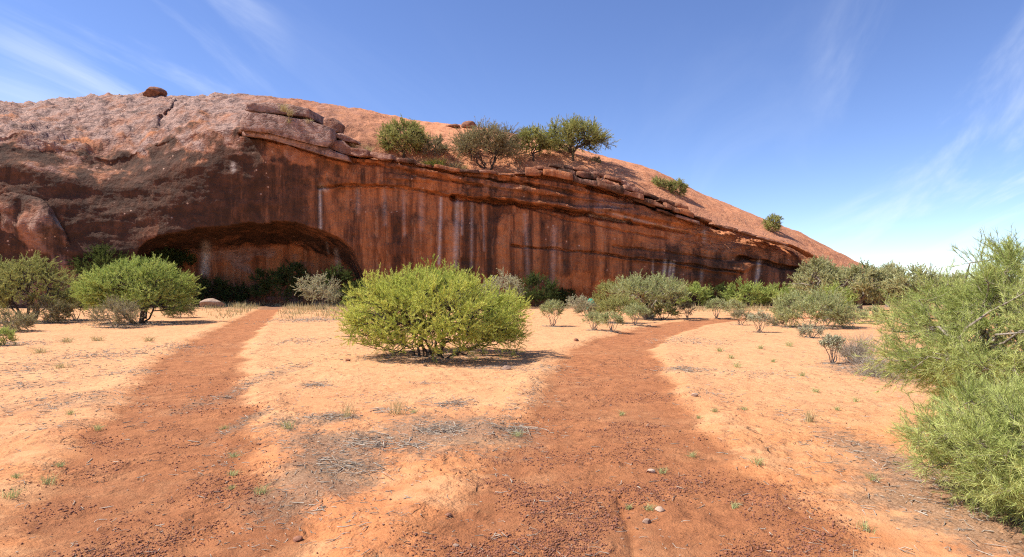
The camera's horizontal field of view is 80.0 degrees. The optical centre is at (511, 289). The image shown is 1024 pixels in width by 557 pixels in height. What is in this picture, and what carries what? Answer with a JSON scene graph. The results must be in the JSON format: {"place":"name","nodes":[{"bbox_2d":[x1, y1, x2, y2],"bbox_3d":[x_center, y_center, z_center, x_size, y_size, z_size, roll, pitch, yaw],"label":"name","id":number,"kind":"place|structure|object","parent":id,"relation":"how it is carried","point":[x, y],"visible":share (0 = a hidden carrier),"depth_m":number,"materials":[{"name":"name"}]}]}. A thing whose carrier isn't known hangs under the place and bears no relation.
{"place":"outdoors","nodes":[
{"label":"outdoors","id":0,"kind":"place"},
{"bbox_2d":[0,306,307,556],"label":"path","id":1,"kind":"structure","parent":0,"point":[237,335],"depth_m":5.40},
{"bbox_2d":[226,449,242,457],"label":"weed","id":2,"kind":"object","parent":1,"relation":"on","point":[234,455],"visible":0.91,"depth_m":6.12,"materials":[{"name":"green plant"}]},
{"bbox_2d":[227,468,242,475],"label":"weed","id":3,"kind":"object","parent":1,"relation":"on","point":[231,472],"visible":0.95,"depth_m":5.50,"materials":[{"name":"green plant"}]},
{"bbox_2d":[247,483,275,495],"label":"weed","id":4,"kind":"object","parent":1,"relation":"on","point":[259,489],"visible":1,"depth_m":4.98,"materials":[{"name":"green plant"}]},
{"bbox_2d":[293,536,302,541],"bbox_3d":[-1.419,1.653,4.041,0.062,0.036,0.066,0,0,-8],"label":"stone","id":5,"kind":"object","parent":1,"relation":"on","point":[297,538],"visible":1,"depth_m":4.02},
{"bbox_2d":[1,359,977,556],"bbox_3d":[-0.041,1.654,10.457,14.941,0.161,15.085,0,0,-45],"label":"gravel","id":6,"kind":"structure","parent":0,"point":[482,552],"depth_m":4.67,"materials":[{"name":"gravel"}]},
{"bbox_2d":[0,294,1023,556],"bbox_3d":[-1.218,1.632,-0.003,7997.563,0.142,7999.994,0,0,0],"label":"ground","id":7,"kind":"structure","parent":0,"point":[730,422],"depth_m":8.20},
{"bbox_2d":[0,324,20,344],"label":"shrub","id":8,"kind":"object","parent":7,"relation":"on","point":[10,334],"visible":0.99,"depth_m":17.95,"materials":[{"name":"green plant"}]},
{"bbox_2d":[0,481,28,498],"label":"weed","id":9,"kind":"object","parent":7,"relation":"on","point":[12,495],"visible":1,"depth_m":4.82,"materials":[{"name":"green plant"}]},
{"bbox_2d":[0,305,41,331],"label":"shrub","id":10,"kind":"object","parent":7,"relation":"on","point":[25,319],"visible":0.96,"depth_m":23.82,"materials":[{"name":"grey plant"}]},
{"bbox_2d":[20,344,52,353],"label":"grass tuft","id":11,"kind":"object","parent":7,"relation":"on","point":[37,351],"visible":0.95,"depth_m":15.82,"materials":[{"name":"plant"}]},
{"bbox_2d":[0,250,82,320],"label":"shrub","id":12,"kind":"object","parent":7,"relation":"on","point":[37,269],"visible":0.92,"depth_m":30.54,"materials":[{"name":"green plant"}]},
{"bbox_2d":[34,472,61,485],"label":"weed","id":13,"kind":"object","parent":7,"relation":"on","point":[46,482],"visible":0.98,"depth_m":5.20,"materials":[{"name":"green plant"}]},
{"bbox_2d":[24,295,77,323],"bbox_3d":[-22.738,0.981,29.989,2.598,1.566,2.141,0,0,0],"label":"shrub","id":14,"kind":"object","parent":7,"relation":"on","point":[62,309],"visible":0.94,"depth_m":29.78,"materials":[{"name":"grey plant"}]},
{"bbox_2d":[52,360,74,368],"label":"grass tuft","id":15,"kind":"object","parent":7,"relation":"on","point":[61,365],"visible":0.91,"depth_m":12.83,"materials":[{"name":"plant"}]},
{"bbox_2d":[59,336,79,342],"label":"grass tuft","id":16,"kind":"object","parent":7,"relation":"on","point":[67,340],"visible":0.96,"depth_m":19.07,"materials":[{"name":"plant"}]},
{"bbox_2d":[51,285,90,319],"bbox_3d":[-23.634,0.615,33.287,2.513,2.252,2.605,0,0,37],"label":"shrub","id":17,"kind":"object","parent":7,"relation":"on","point":[73,302],"visible":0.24,"depth_m":32.89,"materials":[{"name":"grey plant"}]},
{"bbox_2d":[89,335,106,340],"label":"grass tuft","id":18,"kind":"object","parent":7,"relation":"on","point":[95,339],"visible":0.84,"depth_m":19.45,"materials":[{"name":"plant"}]},
{"bbox_2d":[63,241,132,294],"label":"shrub","id":19,"kind":"object","parent":7,"relation":"on","point":[100,252],"visible":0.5,"depth_m":54.69,"materials":[{"name":"green plant"}]},
{"bbox_2d":[82,293,144,327],"bbox_3d":[-17.240,0.920,26.551,2.514,1.602,2.340,0,0,0],"label":"shrub","id":20,"kind":"object","parent":7,"relation":"on","point":[112,305],"visible":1,"depth_m":26.27,"materials":[{"name":"grey plant"}]},
{"bbox_2d":[67,251,205,323],"bbox_3d":[-18.452,-0.064,29.983,6.214,3.709,5.621,0,0,0],"label":"bush","id":21,"kind":"object","parent":7,"relation":"on","point":[166,286],"visible":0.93,"depth_m":28.87,"materials":[{"name":"green plant"}]},
{"bbox_2d":[143,246,197,282],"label":"shrub","id":22,"kind":"object","parent":7,"relation":"on","point":[171,255],"visible":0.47,"depth_m":62.17,"materials":[{"name":"green plant"}]},
{"bbox_2d":[159,298,199,317],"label":"shrub","id":23,"kind":"object","parent":7,"relation":"on","point":[170,315],"visible":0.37,"depth_m":35.33,"materials":[{"name":"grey plant"}]},
{"bbox_2d":[199,298,224,307],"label":"boulder","id":24,"kind":"object","parent":7,"relation":"on","point":[208,302],"visible":0.85,"depth_m":55.11,"materials":[{"name":"stone"}]},
{"bbox_2d":[190,275,234,303],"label":"shrub","id":25,"kind":"object","parent":7,"relation":"on","point":[220,284],"visible":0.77,"depth_m":62.41,"materials":[{"name":"green plant"}]},
{"bbox_2d":[221,281,251,303],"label":"shrub","id":26,"kind":"object","parent":7,"relation":"on","point":[239,295],"visible":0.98,"depth_m":62.57,"materials":[{"name":"green plant"}]},
{"bbox_2d":[248,267,271,305],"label":"shrub","id":27,"kind":"object","parent":7,"relation":"on","point":[255,288],"visible":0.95,"depth_m":60.53,"materials":[{"name":"green plant"}]},
{"bbox_2d":[280,420,298,428],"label":"weed","id":28,"kind":"object","parent":7,"relation":"on","point":[287,424],"visible":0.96,"depth_m":7.02,"materials":[{"name":"green plant"}]},
{"bbox_2d":[266,259,312,304],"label":"shrub","id":29,"kind":"object","parent":7,"relation":"on","point":[280,277],"visible":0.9,"depth_m":60.29,"materials":[{"name":"green plant"}]},
{"bbox_2d":[287,382,343,387],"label":"dead twigs","id":30,"kind":"object","parent":7,"relation":"on","point":[318,384],"visible":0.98,"depth_m":10.56,"materials":[{"name":"grey wood"}]},
{"bbox_2d":[292,270,342,308],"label":"shrub","id":31,"kind":"object","parent":7,"relation":"on","point":[310,292],"visible":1,"depth_m":50.94,"materials":[{"name":"grey plant"}]},
{"bbox_2d":[304,411,368,421],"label":"dead twigs","id":32,"kind":"object","parent":7,"relation":"on","point":[336,415],"visible":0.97,"depth_m":7.88,"materials":[{"name":"grey wood"}]},
{"bbox_2d":[314,262,358,306],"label":"shrub","id":33,"kind":"object","parent":7,"relation":"on","point":[346,276],"visible":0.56,"depth_m":58.69,"materials":[{"name":"green plant"}]},
{"bbox_2d":[339,296,354,308],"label":"shrub","id":34,"kind":"object","parent":7,"relation":"on","point":[344,298],"visible":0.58,"depth_m":50.99,"materials":[{"name":"green plant"}]},
{"bbox_2d":[336,399,362,417],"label":"grass tuft","id":35,"kind":"object","parent":7,"relation":"on","point":[346,412],"visible":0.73,"depth_m":7.90,"materials":[{"name":"plant"}]},
{"bbox_2d":[308,451,399,476],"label":"dead twigs","id":36,"kind":"object","parent":7,"relation":"on","point":[347,465],"visible":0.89,"depth_m":5.63,"materials":[{"name":"grey wood"}]},
{"bbox_2d":[343,277,371,304],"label":"shrub","id":37,"kind":"object","parent":7,"relation":"on","point":[354,285],"visible":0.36,"depth_m":55.00,"materials":[{"name":"green plant"}]},
{"bbox_2d":[322,431,431,450],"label":"dead twigs","id":38,"kind":"object","parent":7,"relation":"on","point":[377,441],"visible":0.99,"depth_m":6.48,"materials":[{"name":"grey wood"}]},
{"bbox_2d":[378,393,420,415],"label":"grass tuft","id":39,"kind":"object","parent":7,"relation":"on","point":[396,409],"visible":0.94,"depth_m":8.07,"materials":[{"name":"plant"}]},
{"bbox_2d":[365,405,436,414],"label":"dead twigs","id":40,"kind":"object","parent":7,"relation":"on","point":[382,410],"visible":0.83,"depth_m":8.30,"materials":[{"name":"grey wood"}]},
{"bbox_2d":[329,254,534,362],"bbox_3d":[-1.919,0.476,15.114,5.094,2.762,4.852,0,0,0],"label":"bush","id":41,"kind":"object","parent":7,"relation":"on","point":[402,298],"visible":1,"depth_m":14.07,"materials":[{"name":"green plant"}]},
{"bbox_2d":[419,395,477,416],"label":"dead twigs","id":42,"kind":"object","parent":7,"relation":"on","point":[458,402],"visible":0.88,"depth_m":8.81,"materials":[{"name":"grey wood"}]},
{"bbox_2d":[379,418,529,438],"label":"dead twigs","id":43,"kind":"object","parent":7,"relation":"on","point":[458,428],"visible":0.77,"depth_m":7.12,"materials":[{"name":"grey wood"}]},
{"bbox_2d":[0,92,934,307],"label":"rock monolith","id":44,"kind":"object","parent":7,"relation":"on","point":[233,188],"visible":0.83,"depth_m":60.13,"materials":[{"name":"stone"}]},
{"bbox_2d":[142,86,167,96],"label":"boulder","id":45,"kind":"object","parent":44,"relation":"on","point":[151,91],"visible":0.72,"depth_m":74.21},
{"bbox_2d":[277,102,295,111],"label":"grass tuft","id":46,"kind":"object","parent":44,"relation":"on","point":[284,109],"visible":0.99,"depth_m":58.30,"materials":[{"name":"plant"}]},
{"bbox_2d":[375,115,435,157],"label":"tree","id":47,"kind":"object","parent":44,"relation":"on","point":[413,135],"visible":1,"depth_m":64.36,"materials":[{"name":"green plant"}]},
{"bbox_2d":[418,158,437,165],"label":"grass clump","id":48,"kind":"object","parent":44,"relation":"on","point":[428,162],"visible":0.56,"depth_m":64.96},
{"bbox_2d":[417,133,451,159],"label":"shrub","id":49,"kind":"object","parent":44,"relation":"on","point":[438,145],"visible":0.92,"depth_m":65.30,"materials":[{"name":"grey plant"}]},
{"bbox_2d":[424,156,453,164],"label":"grass clump","id":50,"kind":"object","parent":44,"relation":"on","point":[438,163],"visible":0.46,"depth_m":64.80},
{"bbox_2d":[439,159,461,167],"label":"grass clump","id":51,"kind":"object","parent":44,"relation":"on","point":[452,165],"visible":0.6,"depth_m":64.89,"materials":[{"name":"plant"}]},
{"bbox_2d":[446,124,459,127],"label":"boulder","id":52,"kind":"object","parent":44,"relation":"on","point":[454,125],"visible":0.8,"depth_m":76.08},
{"bbox_2d":[461,121,475,127],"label":"boulder","id":53,"kind":"object","parent":44,"relation":"on","point":[468,123],"visible":0.63,"depth_m":76.42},
{"bbox_2d":[445,116,530,169],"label":"tree","id":54,"kind":"object","parent":44,"relation":"on","point":[467,142],"visible":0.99,"depth_m":63.75,"materials":[{"name":"green plant"}]},
{"bbox_2d":[516,123,555,161],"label":"tree","id":55,"kind":"object","parent":44,"relation":"on","point":[531,134],"visible":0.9,"depth_m":65.84,"materials":[{"name":"green plant"}]},
{"bbox_2d":[534,113,620,160],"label":"tree","id":56,"kind":"object","parent":44,"relation":"on","point":[587,133],"visible":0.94,"depth_m":66.95,"materials":[{"name":"green plant"}]},
{"bbox_2d":[590,155,601,162],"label":"shrub","id":57,"kind":"object","parent":44,"relation":"on","point":[598,159],"visible":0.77,"depth_m":69.41,"materials":[{"name":"plant"}]},
{"bbox_2d":[651,175,673,188],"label":"shrub","id":58,"kind":"object","parent":44,"relation":"on","point":[659,182],"visible":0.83,"depth_m":66.37,"materials":[{"name":"green plant"}]},
{"bbox_2d":[666,178,689,195],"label":"shrub","id":59,"kind":"object","parent":44,"relation":"on","point":[678,183],"visible":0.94,"depth_m":66.58,"materials":[{"name":"green plant"}]},
{"bbox_2d":[761,213,783,231],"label":"shrub","id":60,"kind":"object","parent":44,"relation":"on","point":[772,219],"visible":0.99,"depth_m":65.50,"materials":[{"name":"green plant"}]},
{"bbox_2d":[463,365,524,369],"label":"dead twigs","id":61,"kind":"object","parent":7,"relation":"on","point":[488,366],"visible":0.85,"depth_m":12.79,"materials":[{"name":"grey wood"}]},
{"bbox_2d":[192,300,806,320],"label":"dry grass","id":62,"kind":"structure","parent":7,"relation":"on","point":[299,307],"depth_m":47.56,"materials":[{"name":"plant"}]},
{"bbox_2d":[482,267,524,301],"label":"shrub","id":63,"kind":"object","parent":7,"relation":"on","point":[510,281],"visible":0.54,"depth_m":53.29,"materials":[{"name":"grey plant"}]},
{"bbox_2d":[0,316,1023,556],"bbox_3d":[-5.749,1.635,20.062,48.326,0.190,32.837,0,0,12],"label":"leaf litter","id":64,"kind":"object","parent":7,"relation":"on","point":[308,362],"visible":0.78,"depth_m":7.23,"materials":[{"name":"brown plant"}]},
{"bbox_2d":[515,270,563,306],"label":"shrub","id":65,"kind":"object","parent":7,"relation":"on","point":[550,291],"visible":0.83,"depth_m":56.32,"materials":[{"name":"green plant"}]},
{"bbox_2d":[539,299,567,325],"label":"shrub","id":66,"kind":"object","parent":7,"relation":"on","point":[548,306],"visible":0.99,"depth_m":27.25,"materials":[{"name":"green plant"}]},
{"bbox_2d":[553,287,577,305],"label":"shrub","id":67,"kind":"object","parent":7,"relation":"on","point":[565,294],"visible":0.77,"depth_m":60.16,"materials":[{"name":"green plant"}]},
{"bbox_2d":[564,293,593,308],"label":"shrub","id":68,"kind":"object","parent":7,"relation":"on","point":[571,304],"visible":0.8,"depth_m":45.84,"materials":[{"name":"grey plant"}]},
{"bbox_2d":[572,301,597,315],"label":"shrub","id":69,"kind":"object","parent":7,"relation":"on","point":[581,308],"visible":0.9,"depth_m":38.19,"materials":[{"name":"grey plant"}]},
{"bbox_2d":[582,309,603,329],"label":"shrub","id":70,"kind":"object","parent":7,"relation":"on","point":[590,316],"visible":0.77,"depth_m":24.44,"materials":[{"name":"green plant"}]},
{"bbox_2d":[597,310,623,331],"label":"shrub","id":71,"kind":"object","parent":7,"relation":"on","point":[618,318],"visible":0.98,"depth_m":23.19,"materials":[{"name":"green plant"}]},
{"bbox_2d":[590,279,632,304],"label":"bush","id":72,"kind":"object","parent":7,"relation":"on","point":[602,286],"visible":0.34,"depth_m":48.02,"materials":[{"name":"green plant"}]},
{"bbox_2d":[591,292,646,322],"bbox_3d":[5.215,0.894,29.913,2.634,1.671,2.449,0,0,24],"label":"shrub","id":73,"kind":"object","parent":7,"relation":"on","point":[613,304],"visible":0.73,"depth_m":29.77,"materials":[{"name":"green plant"}]},
{"bbox_2d":[620,301,650,324],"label":"shrub","id":74,"kind":"object","parent":7,"relation":"on","point":[636,309],"visible":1,"depth_m":27.13,"materials":[{"name":"green plant"}]},
{"bbox_2d":[607,271,691,318],"bbox_3d":[7.708,0.297,34.373,5.024,2.984,5.297,0,0,0],"label":"bush","id":75,"kind":"object","parent":7,"relation":"on","point":[662,290],"visible":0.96,"depth_m":33.40,"materials":[{"name":"green plant"}]},
{"bbox_2d":[648,301,682,319],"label":"shrub","id":76,"kind":"object","parent":7,"relation":"on","point":[671,311],"visible":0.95,"depth_m":32.88,"materials":[{"name":"green plant"}]},
{"bbox_2d":[678,300,695,317],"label":"shrub","id":77,"kind":"object","parent":7,"relation":"on","point":[687,305],"visible":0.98,"depth_m":34.92,"materials":[{"name":"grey plant"}]},
{"bbox_2d":[654,366,725,370],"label":"dead twigs","id":78,"kind":"object","parent":7,"relation":"on","point":[688,368],"visible":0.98,"depth_m":12.39,"materials":[{"name":"brown wood"}]},
{"bbox_2d":[675,281,712,306],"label":"bush","id":79,"kind":"object","parent":7,"relation":"on","point":[704,294],"visible":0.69,"depth_m":54.88,"materials":[{"name":"green plant"}]},
{"bbox_2d":[704,296,730,317],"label":"shrub","id":80,"kind":"object","parent":7,"relation":"on","point":[714,302],"visible":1,"depth_m":34.15,"materials":[{"name":"green plant"}]},
{"bbox_2d":[707,281,729,301],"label":"shrub","id":81,"kind":"object","parent":7,"relation":"on","point":[721,287],"visible":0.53,"depth_m":55.45,"materials":[{"name":"green plant"}]},
{"bbox_2d":[717,298,749,314],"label":"shrub","id":82,"kind":"object","parent":7,"relation":"on","point":[737,305],"visible":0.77,"depth_m":38.28,"materials":[{"name":"green plant"}]},
{"bbox_2d":[731,308,752,324],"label":"shrub","id":83,"kind":"object","parent":7,"relation":"on","point":[737,314],"visible":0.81,"depth_m":28.10,"materials":[{"name":"grey plant"}]},
{"bbox_2d":[719,276,768,306],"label":"bush","id":84,"kind":"object","parent":7,"relation":"on","point":[755,291],"visible":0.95,"depth_m":53.27,"materials":[{"name":"green plant"}]},
{"bbox_2d":[746,454,767,464],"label":"weed","id":85,"kind":"object","parent":7,"relation":"on","point":[757,461],"visible":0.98,"depth_m":5.62,"materials":[{"name":"green plant"}]},
{"bbox_2d":[746,309,774,331],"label":"shrub","id":86,"kind":"object","parent":7,"relation":"on","point":[757,317],"visible":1,"depth_m":23.45,"materials":[{"name":"grey plant"}]},
{"bbox_2d":[764,317,784,325],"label":"shrub","id":87,"kind":"object","parent":7,"relation":"on","point":[774,323],"visible":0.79,"depth_m":27.26,"materials":[{"name":"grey plant"}]},
{"bbox_2d":[751,282,807,307],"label":"bush","id":88,"kind":"object","parent":7,"relation":"on","point":[774,292],"visible":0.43,"depth_m":53.21,"materials":[{"name":"green plant"}]},
{"bbox_2d":[794,321,827,337],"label":"shrub","id":89,"kind":"object","parent":7,"relation":"on","point":[804,330],"visible":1,"depth_m":20.90,"materials":[{"name":"grey plant"}]},
{"bbox_2d":[802,407,821,422],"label":"grass tuft","id":90,"kind":"object","parent":7,"relation":"on","point":[807,419],"visible":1,"depth_m":7.45,"materials":[{"name":"plant"}]},
{"bbox_2d":[766,286,861,328],"bbox_3d":[13.129,0.807,26.671,4.160,2.032,3.700,0,0,0],"label":"bush","id":91,"kind":"object","parent":7,"relation":"on","point":[838,311],"visible":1,"depth_m":26.02,"materials":[{"name":"green plant"}]},
{"bbox_2d":[784,254,852,295],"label":"tree","id":92,"kind":"object","parent":7,"relation":"on","point":[817,269],"visible":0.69,"depth_m":49.34,"materials":[{"name":"green plant"}]},
{"bbox_2d":[800,280,860,310],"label":"bush","id":93,"kind":"object","parent":7,"relation":"on","point":[850,297],"visible":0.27,"depth_m":41.68,"materials":[{"name":"green plant"}]},
{"bbox_2d":[817,332,846,362],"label":"shrub","id":94,"kind":"object","parent":7,"relation":"on","point":[828,341],"visible":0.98,"depth_m":13.49,"materials":[{"name":"grey plant"}]},
{"bbox_2d":[824,257,890,309],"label":"tree","id":95,"kind":"object","parent":7,"relation":"on","point":[860,280],"visible":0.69,"depth_m":47.10,"materials":[{"name":"green plant"}]},
{"bbox_2d":[845,303,870,322],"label":"shrub","id":96,"kind":"object","parent":7,"relation":"on","point":[862,313],"visible":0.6,"depth_m":29.75,"materials":[{"name":"plant"}]},
{"bbox_2d":[854,518,876,532],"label":"weed","id":97,"kind":"object","parent":7,"relation":"on","point":[866,527],"visible":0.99,"depth_m":4.13,"materials":[{"name":"green plant"}]},
{"bbox_2d":[861,471,881,481],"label":"weed","id":98,"kind":"object","parent":7,"relation":"on","point":[873,478],"visible":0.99,"depth_m":5.31,"materials":[{"name":"green plant"}]},
{"bbox_2d":[859,304,887,321],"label":"shrub","id":99,"kind":"object","parent":7,"relation":"on","point":[873,308],"visible":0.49,"depth_m":30.70,"materials":[{"name":"plant"}]},
{"bbox_2d":[871,260,905,306],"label":"tree","id":100,"kind":"object","parent":7,"relation":"on","point":[891,265],"visible":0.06,"depth_m":57.56,"materials":[{"name":"green plant"}]},
{"bbox_2d":[874,262,948,311],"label":"tree","id":101,"kind":"object","parent":7,"relation":"on","point":[898,277],"visible":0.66,"depth_m":45.31,"materials":[{"name":"green plant"}]},
{"bbox_2d":[847,222,1023,417],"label":"needle bush","id":102,"kind":"object","parent":7,"relation":"on","point":[985,289],"visible":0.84,"depth_m":6.59,"materials":[{"name":"green plant"}]},
{"bbox_2d":[925,269,968,303],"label":"tree","id":103,"kind":"object","parent":7,"relation":"on","point":[952,275],"visible":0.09,"depth_m":45.38,"materials":[{"name":"green plant"}]},
{"bbox_2d":[882,362,1023,534],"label":"needle bush","id":104,"kind":"object","parent":7,"relation":"on","point":[996,464],"visible":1,"depth_m":4.46,"materials":[{"name":"green plant"}]},
{"bbox_2d":[0,0,1023,281],"label":"sky","id":105,"kind":"structure","parent":0,"point":[879,132],"materials":[{"name":"blue"}]},
{"bbox_2d":[420,314,988,556],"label":"path","id":106,"kind":"structure","parent":0,"point":[704,527],"depth_m":5.34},
{"bbox_2d":[475,421,548,436],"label":"dead twigs","id":107,"kind":"object","parent":106,"relation":"on","point":[516,430],"visible":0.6,"depth_m":7.14,"materials":[{"name":"grey wood"}]},
{"bbox_2d":[655,506,665,511],"bbox_3d":[1.128,1.671,4.636,0.065,0.042,0.078,0,0,-25],"label":"stone","id":108,"kind":"object","parent":106,"relation":"on","point":[659,508],"visible":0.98,"depth_m":4.62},
{"bbox_2d":[834,343,862,356],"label":"dead grass","id":109,"kind":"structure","parent":0,"point":[845,349],"depth_m":15.07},
{"bbox_2d":[828,349,897,378],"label":"dead grass","id":110,"kind":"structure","parent":0,"point":[867,371],"depth_m":11.55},
{"bbox_2d":[823,329,917,362],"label":"dead grass","id":111,"kind":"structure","parent":0,"point":[859,348],"depth_m":13.70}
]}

